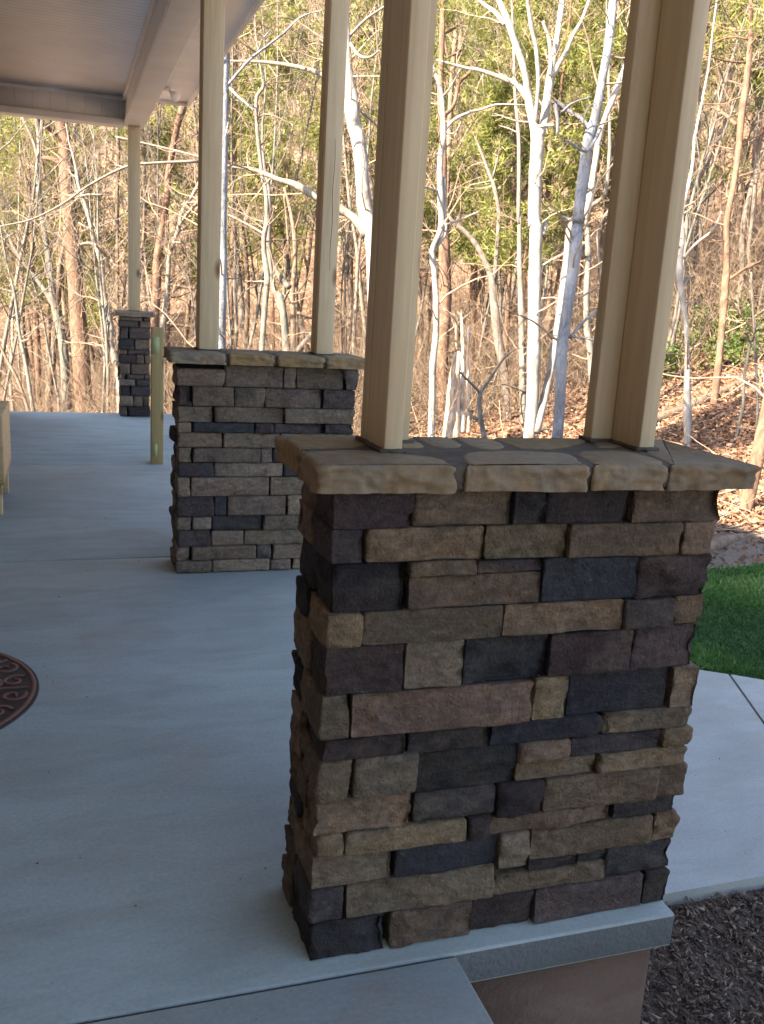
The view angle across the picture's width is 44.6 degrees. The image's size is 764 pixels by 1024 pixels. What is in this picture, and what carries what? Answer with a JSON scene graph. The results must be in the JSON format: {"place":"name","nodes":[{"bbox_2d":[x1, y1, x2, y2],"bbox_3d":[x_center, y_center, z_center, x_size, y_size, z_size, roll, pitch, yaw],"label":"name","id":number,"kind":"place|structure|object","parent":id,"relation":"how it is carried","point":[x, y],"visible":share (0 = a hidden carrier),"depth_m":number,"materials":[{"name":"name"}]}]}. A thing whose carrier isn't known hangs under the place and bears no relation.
{"place":"outdoors","nodes":[
{"label":"outdoors","id":0,"kind":"place"},
{"bbox_2d":[0,8,763,507],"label":"ground","id":1,"kind":"structure","parent":0,"point":[460,272],"depth_m":42.98,"materials":[{"name":"brown soil"}]},
{"bbox_2d":[0,222,52,411],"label":"bare tree","id":2,"kind":"object","parent":1,"relation":"on","point":[19,335],"visible":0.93,"depth_m":17.00,"materials":[{"name":"grey plant"}]},
{"bbox_2d":[0,116,58,410],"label":"young tree","id":3,"kind":"object","parent":1,"relation":"on","point":[13,313],"visible":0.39,"depth_m":25.30,"materials":[{"name":"brown plant"}]},
{"bbox_2d":[0,164,99,411],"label":"bare sapling","id":4,"kind":"object","parent":1,"relation":"on","point":[46,338],"visible":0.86,"depth_m":17.64,"materials":[{"name":"brown plant"}]},
{"bbox_2d":[0,123,108,411],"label":"bare tree","id":5,"kind":"object","parent":1,"relation":"on","point":[59,289],"visible":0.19,"depth_m":22.06,"materials":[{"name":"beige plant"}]},
{"bbox_2d":[0,117,114,411],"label":"bare tree","id":6,"kind":"object","parent":1,"relation":"on","point":[64,353],"visible":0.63,"depth_m":18.98,"materials":[{"name":"grey plant"}]},
{"bbox_2d":[0,115,115,410],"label":"pine tree","id":7,"kind":"object","parent":1,"relation":"on","point":[37,330],"visible":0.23,"depth_m":26.88,"materials":[{"name":"green plant"}]},
{"bbox_2d":[0,117,120,400],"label":"bare sapling","id":8,"kind":"object","parent":1,"relation":"on","point":[25,285],"visible":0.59,"depth_m":17.07,"materials":[{"name":"beige plant"}]},
{"bbox_2d":[0,115,127,411],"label":"pine tree","id":9,"kind":"object","parent":1,"relation":"on","point":[62,134],"visible":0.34,"depth_m":20.82,"materials":[{"name":"brown plant"}]},
{"bbox_2d":[17,124,127,309],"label":"bare sapling","id":10,"kind":"object","parent":1,"relation":"on","point":[89,209],"visible":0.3,"depth_m":25.42,"materials":[{"name":"brown plant"}]},
{"bbox_2d":[0,105,159,381],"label":"bare sapling","id":11,"kind":"object","parent":1,"relation":"on","point":[16,281],"visible":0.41,"depth_m":17.80,"materials":[{"name":"beige plant"}]},
{"bbox_2d":[19,125,144,388],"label":"pine tree","id":12,"kind":"object","parent":1,"relation":"on","point":[93,306],"visible":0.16,"depth_m":27.65,"materials":[{"name":"green plant"}]},
{"bbox_2d":[1,123,195,412],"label":"bare sapling","id":13,"kind":"object","parent":1,"relation":"on","point":[99,305],"visible":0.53,"depth_m":17.08,"materials":[{"name":"brown plant"}]},
{"bbox_2d":[7,120,196,412],"bbox_3d":[-4.771,-4.252,16.549,3.153,8.473,2.656,9,14,21],"label":"bare sapling","id":14,"kind":"object","parent":1,"relation":"on","point":[105,323],"visible":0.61,"depth_m":16.61,"materials":[{"name":"brown plant"}]},
{"bbox_2d":[48,122,173,412],"bbox_3d":[-5.200,-5.029,16.712,2.826,10.017,1.362,12,15,32],"label":"bare tree","id":15,"kind":"object","parent":1,"relation":"on","point":[110,325],"visible":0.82,"depth_m":16.78,"materials":[{"name":"grey plant"}]},
{"bbox_2d":[82,128,163,341],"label":"bare tree","id":16,"kind":"object","parent":1,"relation":"on","point":[116,209],"visible":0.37,"depth_m":24.87,"materials":[{"name":"beige plant"}]},
{"bbox_2d":[54,104,197,299],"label":"bare tree","id":17,"kind":"object","parent":1,"relation":"on","point":[145,204],"visible":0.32,"depth_m":22.66,"materials":[{"name":"brown plant"}]},
{"bbox_2d":[0,0,264,127],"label":"house","id":18,"kind":"structure","parent":1,"relation":"on","point":[116,63],"depth_m":7.08,"materials":[{"name":"paint"}]},
{"bbox_2d":[83,147,190,412],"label":"bare sapling","id":19,"kind":"object","parent":1,"relation":"on","point":[123,301],"visible":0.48,"depth_m":21.87,"materials":[{"name":"brown plant"}]},
{"bbox_2d":[101,103,194,326],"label":"bare sapling","id":20,"kind":"object","parent":1,"relation":"on","point":[156,175],"visible":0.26,"depth_m":19.79,"materials":[{"name":"brown plant"}]},
{"bbox_2d":[104,150,235,346],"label":"bare sapling","id":21,"kind":"object","parent":1,"relation":"on","point":[188,276],"visible":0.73,"depth_m":17.27,"materials":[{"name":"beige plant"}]},
{"bbox_2d":[106,103,243,409],"bbox_3d":[-6.736,-8.791,29.784,4.287,11.936,4.532,-1,14,-20],"label":"pine tree","id":22,"kind":"object","parent":1,"relation":"on","point":[161,157],"visible":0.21,"depth_m":28.94,"materials":[{"name":"green plant"}]},
{"bbox_2d":[146,137,239,413],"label":"bare tree","id":23,"kind":"object","parent":1,"relation":"on","point":[189,201],"visible":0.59,"depth_m":17.72,"materials":[{"name":"grey plant"}]},
{"bbox_2d":[0,0,437,303],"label":"bare tree","id":24,"kind":"object","parent":1,"relation":"on","point":[362,222],"visible":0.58,"depth_m":13.47,"materials":[{"name":"white plant"}]},
{"bbox_2d":[118,0,319,410],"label":"bare tree","id":25,"kind":"object","parent":1,"relation":"on","point":[156,278],"visible":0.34,"depth_m":19.01,"materials":[{"name":"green plant"}]},
{"bbox_2d":[158,70,279,348],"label":"bare sapling","id":26,"kind":"object","parent":1,"relation":"on","point":[229,315],"visible":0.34,"depth_m":19.66,"materials":[{"name":"brown plant"}]},
{"bbox_2d":[116,0,323,348],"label":"bare tree","id":27,"kind":"object","parent":1,"relation":"on","point":[223,265],"visible":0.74,"depth_m":12.54,"materials":[{"name":"grey plant"}]},
{"bbox_2d":[159,0,322,348],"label":"pine tree","id":28,"kind":"object","parent":1,"relation":"on","point":[286,70],"visible":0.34,"depth_m":24.67,"materials":[{"name":"green plant"}]},
{"bbox_2d":[165,9,321,349],"bbox_3d":[-3.611,-7.642,24.355,3.814,11.100,4.474,1,21,-7],"label":"bare sapling","id":29,"kind":"object","parent":1,"relation":"on","point":[253,272],"visible":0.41,"depth_m":23.69,"materials":[{"name":"brown plant"}]},
{"bbox_2d":[191,63,295,342],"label":"pine tree","id":30,"kind":"object","parent":1,"relation":"on","point":[241,255],"visible":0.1,"depth_m":36.85,"materials":[{"name":"green plant"}]},
{"bbox_2d":[190,1,347,348],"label":"young tree","id":31,"kind":"object","parent":1,"relation":"on","point":[234,284],"visible":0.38,"depth_m":20.26,"materials":[{"name":"brown plant"}]},
{"bbox_2d":[227,0,313,350],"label":"bare tree","id":32,"kind":"object","parent":1,"relation":"on","point":[267,218],"visible":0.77,"depth_m":16.02,"materials":[{"name":"grey plant"}]},
{"bbox_2d":[227,116,313,349],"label":"pine tree","id":33,"kind":"object","parent":1,"relation":"on","point":[275,254],"visible":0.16,"depth_m":35.39,"materials":[{"name":"green plant"}]},
{"bbox_2d":[195,53,354,346],"bbox_3d":[-2.995,-9.713,25.217,6.782,14.774,4.442,-6,21,-34],"label":"bare tree","id":34,"kind":"object","parent":1,"relation":"on","point":[247,303],"visible":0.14,"depth_m":25.70,"materials":[{"name":"brown plant"}]},
{"bbox_2d":[238,9,312,351],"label":"bare tree","id":35,"kind":"object","parent":1,"relation":"on","point":[278,295],"visible":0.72,"depth_m":17.90,"materials":[{"name":"grey plant"}]},
{"bbox_2d":[236,1,323,349],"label":"bare sapling","id":36,"kind":"object","parent":1,"relation":"on","point":[276,142],"visible":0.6,"depth_m":21.56,"materials":[{"name":"brown plant"}]},
{"bbox_2d":[242,57,321,292],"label":"pine tree","id":37,"kind":"object","parent":1,"relation":"on","point":[311,118],"visible":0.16,"depth_m":39.41,"materials":[{"name":"green plant"}]},
{"bbox_2d":[198,0,378,345],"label":"young tree","id":38,"kind":"object","parent":1,"relation":"on","point":[299,179],"visible":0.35,"depth_m":25.21,"materials":[{"name":"green plant"}]},
{"bbox_2d":[234,0,342,347],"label":"bare tree","id":39,"kind":"object","parent":1,"relation":"on","point":[287,174],"visible":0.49,"depth_m":24.80,"materials":[{"name":"brown plant"}]},
{"bbox_2d":[270,183,311,350],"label":"bare tree","id":40,"kind":"object","parent":1,"relation":"on","point":[293,273],"visible":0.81,"depth_m":19.08,"materials":[{"name":"beige plant"}]},
{"bbox_2d":[299,119,376,352],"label":"bare sapling","id":41,"kind":"object","parent":1,"relation":"on","point":[341,307],"visible":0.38,"depth_m":22.06,"materials":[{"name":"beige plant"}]},
{"bbox_2d":[305,0,378,352],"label":"bare tree","id":42,"kind":"object","parent":1,"relation":"on","point":[350,290],"visible":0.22,"depth_m":27.71,"materials":[{"name":"brown plant"}]},
{"bbox_2d":[229,0,463,375],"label":"young tree","id":43,"kind":"object","parent":1,"relation":"on","point":[353,229],"visible":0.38,"depth_m":24.20,"materials":[{"name":"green plant"}]},
{"bbox_2d":[293,0,432,348],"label":"pine tree","id":44,"kind":"object","parent":1,"relation":"on","point":[314,134],"visible":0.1,"depth_m":28.94,"materials":[{"name":"green plant"}]},
{"bbox_2d":[0,0,734,287],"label":"woods","id":45,"kind":"object","parent":1,"relation":"on","point":[243,282],"visible":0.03,"depth_m":52.06,"materials":[{"name":"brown plant"}]},
{"bbox_2d":[312,1,444,408],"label":"young tree","id":46,"kind":"object","parent":1,"relation":"on","point":[358,263],"visible":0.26,"depth_m":23.56,"materials":[{"name":"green plant"}]},
{"bbox_2d":[0,92,763,437],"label":"brush","id":47,"kind":"object","parent":1,"relation":"on","point":[710,268],"visible":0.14,"depth_m":20.41,"materials":[{"name":"brown plant"}]},
{"bbox_2d":[346,0,487,305],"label":"pine tree","id":48,"kind":"object","parent":1,"relation":"on","point":[434,123],"visible":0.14,"depth_m":24.14,"materials":[{"name":"green plant"}]},
{"bbox_2d":[320,0,515,420],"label":"pine tree","id":49,"kind":"object","parent":1,"relation":"on","point":[445,246],"visible":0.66,"depth_m":19.84,"materials":[{"name":"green plant"}]},
{"bbox_2d":[361,1,488,286],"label":"pine tree","id":50,"kind":"object","parent":1,"relation":"on","point":[433,96],"visible":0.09,"depth_m":30.90,"materials":[{"name":"green plant"}]},
{"bbox_2d":[442,308,469,438],"bbox_3d":[1.283,-1.870,14.771,0.495,2.634,1.406,7,14,16],"label":"dead snag","id":51,"kind":"object","parent":1,"relation":"on","point":[457,426],"visible":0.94,"depth_m":14.39,"materials":[{"name":"white wood"}]},
{"bbox_2d":[419,63,526,436],"bbox_3d":[0.891,-4.954,13.877,2.469,9.207,2.161,5,13,7],"label":"bare tree","id":52,"kind":"object","parent":1,"relation":"on","point":[440,190],"visible":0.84,"depth_m":14.02,"materials":[{"name":"white plant"}]},
{"bbox_2d":[435,114,510,421],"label":"bare tree","id":53,"kind":"object","parent":1,"relation":"on","point":[499,344],"visible":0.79,"depth_m":18.97,"materials":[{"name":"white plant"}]},
{"bbox_2d":[436,0,527,210],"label":"bare tree","id":54,"kind":"object","parent":1,"relation":"on","point":[450,97],"visible":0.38,"depth_m":21.53,"materials":[{"name":"white plant"}]},
{"bbox_2d":[421,33,544,386],"bbox_3d":[2.715,-7.704,24.604,2.805,9.355,3.022,-3,15,-27],"label":"pine tree","id":55,"kind":"object","parent":1,"relation":"on","point":[479,174],"visible":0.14,"depth_m":24.35,"materials":[{"name":"green plant"}]},
{"bbox_2d":[238,0,740,151],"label":"pine foliage","id":56,"kind":"object","parent":1,"relation":"on","point":[361,41],"visible":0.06,"depth_m":54.09,"materials":[{"name":"plant"}]},
{"bbox_2d":[458,348,520,437],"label":"bare tree","id":57,"kind":"object","parent":1,"relation":"on","point":[480,414],"visible":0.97,"depth_m":11.46,"materials":[{"name":"grey plant"}]},
{"bbox_2d":[453,0,531,292],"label":"pine tree","id":58,"kind":"object","parent":1,"relation":"on","point":[470,51],"visible":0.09,"depth_m":36.70,"materials":[{"name":"green plant"}]},
{"bbox_2d":[424,0,567,378],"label":"bare sapling","id":59,"kind":"object","parent":1,"relation":"on","point":[498,274],"visible":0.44,"depth_m":20.34,"materials":[{"name":"brown plant"}]},
{"bbox_2d":[430,0,565,408],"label":"bare sapling","id":60,"kind":"object","parent":1,"relation":"on","point":[471,178],"visible":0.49,"depth_m":20.23,"materials":[{"name":"brown plant"}]},
{"bbox_2d":[450,21,576,369],"bbox_3d":[2.873,-6.233,20.220,2.967,8.201,2.848,-3,14,-24],"label":"pine tree","id":61,"kind":"object","parent":1,"relation":"on","point":[498,94],"visible":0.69,"depth_m":19.81,"materials":[{"name":"green plant"}]},
{"bbox_2d":[418,0,617,391],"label":"bare tree","id":62,"kind":"object","parent":1,"relation":"on","point":[431,286],"visible":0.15,"depth_m":26.74,"materials":[{"name":"brown plant"}]},
{"bbox_2d":[467,0,582,424],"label":"bare tree","id":63,"kind":"object","parent":1,"relation":"on","point":[522,357],"visible":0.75,"depth_m":17.90,"materials":[{"name":"grey plant"}]},
{"bbox_2d":[456,0,626,391],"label":"pine tree","id":64,"kind":"object","parent":1,"relation":"on","point":[573,55],"visible":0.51,"depth_m":20.09,"materials":[{"name":"green plant"}]},
{"bbox_2d":[489,0,630,437],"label":"bare tree","id":65,"kind":"object","parent":1,"relation":"on","point":[591,136],"visible":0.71,"depth_m":10.83,"materials":[{"name":"grey plant"}]},
{"bbox_2d":[471,948,650,1023],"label":"foundation","id":66,"kind":"object","parent":1,"relation":"on","point":[608,990],"depth_m":2.14,"materials":[{"name":"brown concrete"}]},
{"bbox_2d":[0,465,172,561],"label":"porch slab","id":67,"kind":"structure","parent":66,"relation":"on","point":[122,511],"depth_m":5.49,"materials":[{"name":"concrete"}]},
{"bbox_2d":[0,401,10,514],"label":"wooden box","id":68,"kind":"object","parent":67,"relation":"on","point":[5,452],"visible":1,"depth_m":5.41,"materials":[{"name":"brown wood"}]},
{"bbox_2d":[10,411,174,464],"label":"porch slab","id":69,"kind":"structure","parent":66,"relation":"on","point":[62,438],"depth_m":8.01,"materials":[{"name":"concrete"}]},
{"bbox_2d":[113,309,154,415],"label":"stone pillar","id":70,"kind":"structure","parent":69,"relation":"on","point":[133,374],"depth_m":9.38,"materials":[{"name":"grey stone"}]},
{"bbox_2d":[127,125,139,310],"bbox_3d":[-2.443,-2.869,9.170,0.136,1.744,0.100,-1,14,-18],"label":"porch post","id":71,"kind":"object","parent":70,"relation":"on","point":[133,218],"visible":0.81,"depth_m":9.13,"materials":[{"name":"brown wood"}]},
{"bbox_2d":[150,327,163,463],"bbox_3d":[-1.695,-0.871,7.010,0.091,1.025,0.091,-1,14,-18],"label":"fence post","id":72,"kind":"object","parent":69,"relation":"on","point":[157,394],"visible":1,"depth_m":6.97,"materials":[{"name":"brown wood"}]},
{"bbox_2d":[88,957,493,1023],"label":"front slab","id":73,"kind":"structure","parent":66,"relation":"on","point":[442,991],"depth_m":1.82,"materials":[{"name":"concrete"}]},
{"bbox_2d":[0,557,673,1023],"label":"porch slab","id":74,"kind":"structure","parent":66,"relation":"on","point":[162,801],"depth_m":2.42,"materials":[{"name":"concrete"}]},
{"bbox_2d":[0,653,38,729],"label":"door mat","id":75,"kind":"object","parent":74,"relation":"on","point":[19,686],"depth_m":3.09,"materials":[{"name":"black rubber"}]},
{"bbox_2d":[163,346,364,572],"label":"stone pillar","id":76,"kind":"structure","parent":74,"relation":"on","point":[236,485],"depth_m":4.42,"materials":[{"name":"grey stone"}]},
{"bbox_2d":[194,0,224,350],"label":"porch post","id":77,"kind":"object","parent":76,"relation":"on","point":[212,36],"visible":1,"depth_m":4.18,"materials":[{"name":"brown wood"}]},
{"bbox_2d":[308,0,348,354],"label":"porch post","id":78,"kind":"object","parent":76,"relation":"on","point":[335,33],"visible":0.97,"depth_m":4.34,"materials":[{"name":"brown wood"}]},
{"bbox_2d":[274,436,761,960],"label":"stone pillar","id":79,"kind":"structure","parent":74,"relation":"on","point":[496,672],"depth_m":1.93,"materials":[{"name":"brown stone"}]},
{"bbox_2d":[355,0,437,453],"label":"porch post","id":80,"kind":"object","parent":79,"relation":"on","point":[407,57],"visible":1,"depth_m":1.77,"materials":[{"name":"brown wood"}]},
{"bbox_2d":[578,0,709,450],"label":"porch post","id":81,"kind":"object","parent":79,"relation":"on","point":[664,50],"visible":1,"depth_m":2.00,"materials":[{"name":"brown wood"}]},
{"bbox_2d":[542,0,611,379],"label":"bare tree","id":82,"kind":"object","parent":1,"relation":"on","point":[588,346],"visible":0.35,"depth_m":16.00,"materials":[{"name":"grey plant"}]},
{"bbox_2d":[436,0,721,437],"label":"bare tree","id":83,"kind":"object","parent":1,"relation":"on","point":[535,411],"visible":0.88,"depth_m":13.91,"materials":[{"name":"white plant"}]},
{"bbox_2d":[409,290,763,601],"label":"fallen leaves","id":84,"kind":"object","parent":1,"relation":"on","point":[739,516],"visible":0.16,"depth_m":14.48,"materials":[{"name":"brown plant"}]},
{"bbox_2d":[409,284,763,539],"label":"dead sticks","id":85,"kind":"object","parent":1,"relation":"on","point":[726,513],"visible":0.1,"depth_m":13.61,"materials":[{"name":"brown plant"}]},
{"bbox_2d":[529,0,708,260],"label":"pine tree","id":86,"kind":"object","parent":1,"relation":"on","point":[578,127],"visible":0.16,"depth_m":20.34,"materials":[{"name":"green plant"}]},
{"bbox_2d":[559,0,763,204],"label":"pine tree","id":87,"kind":"object","parent":1,"relation":"on","point":[719,35],"visible":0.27,"depth_m":18.94,"materials":[{"name":"green plant"}]},
{"bbox_2d":[665,0,729,445],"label":"bare tree","id":88,"kind":"object","parent":1,"relation":"on","point":[687,411],"visible":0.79,"depth_m":13.19,"materials":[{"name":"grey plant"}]},
{"bbox_2d":[640,887,763,1023],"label":"mulch bed","id":89,"kind":"object","parent":1,"relation":"on","point":[654,1006],"depth_m":2.64,"materials":[{"name":"brown wood"}]},
{"bbox_2d":[672,303,739,360],"bbox_3d":[7.116,-3.868,20.289,1.887,1.548,1.807,-1,14,-18],"label":"shrub","id":90,"kind":"object","parent":1,"relation":"on","point":[711,320],"visible":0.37,"depth_m":20.00,"materials":[{"name":"green plant"}]},
{"bbox_2d":[662,670,763,906],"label":"walkway","id":91,"kind":"structure","parent":1,"relation":"on","point":[707,856],"depth_m":3.44,"materials":[{"name":"concrete"}]},
{"bbox_2d":[663,0,763,513],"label":"tree","id":92,"kind":"object","parent":1,"relation":"on","point":[757,453],"visible":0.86,"depth_m":9.28,"materials":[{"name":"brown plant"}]},
{"bbox_2d":[665,2,763,354],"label":"bare sapling","id":93,"kind":"object","parent":1,"relation":"on","point":[694,221],"visible":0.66,"depth_m":18.30,"materials":[{"name":"beige plant"}]},
{"bbox_2d":[668,0,763,371],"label":"bare sapling","id":94,"kind":"object","parent":1,"relation":"on","point":[713,123],"visible":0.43,"depth_m":18.27,"materials":[{"name":"beige plant"}]},
{"bbox_2d":[684,0,763,405],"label":"bare tree","id":95,"kind":"object","parent":1,"relation":"on","point":[739,124],"visible":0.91,"depth_m":14.90,"materials":[{"name":"beige plant"}]},
{"bbox_2d":[684,1,763,221],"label":"bare tree","id":96,"kind":"object","parent":1,"relation":"on","point":[715,142],"visible":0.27,"depth_m":21.84,"materials":[{"name":"white plant"}]},
{"bbox_2d":[687,8,763,297],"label":"pine tree","id":97,"kind":"object","parent":1,"relation":"on","point":[704,141],"visible":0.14,"depth_m":29.14,"materials":[{"name":"green plant"}]},
{"bbox_2d":[698,300,763,371],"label":"shrub","id":98,"kind":"object","parent":1,"relation":"on","point":[736,347],"visible":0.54,"depth_m":17.66,"materials":[{"name":"green plant"}]},
{"bbox_2d":[705,0,763,172],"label":"pine tree","id":99,"kind":"object","parent":1,"relation":"on","point":[755,73],"visible":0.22,"depth_m":21.26,"materials":[{"name":"green plant"}]},
{"bbox_2d":[707,523,763,570],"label":"dirt strip","id":100,"kind":"object","parent":1,"relation":"on","point":[731,554],"visible":0.04,"depth_m":7.34,"materials":[{"name":"soil"}]},
{"bbox_2d":[709,50,763,328],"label":"bare tree","id":101,"kind":"object","parent":1,"relation":"on","point":[752,190],"visible":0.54,"depth_m":21.90,"materials":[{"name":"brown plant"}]},
{"bbox_2d":[730,675,763,723],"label":"walkway","id":102,"kind":"structure","parent":1,"relation":"on","point":[751,690],"depth_m":4.49,"materials":[{"name":"concrete"}]},
{"bbox_2d":[690,562,763,679],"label":"lawn","id":103,"kind":"structure","parent":0,"point":[749,675],"depth_m":5.36,"materials":[{"name":"plant"}]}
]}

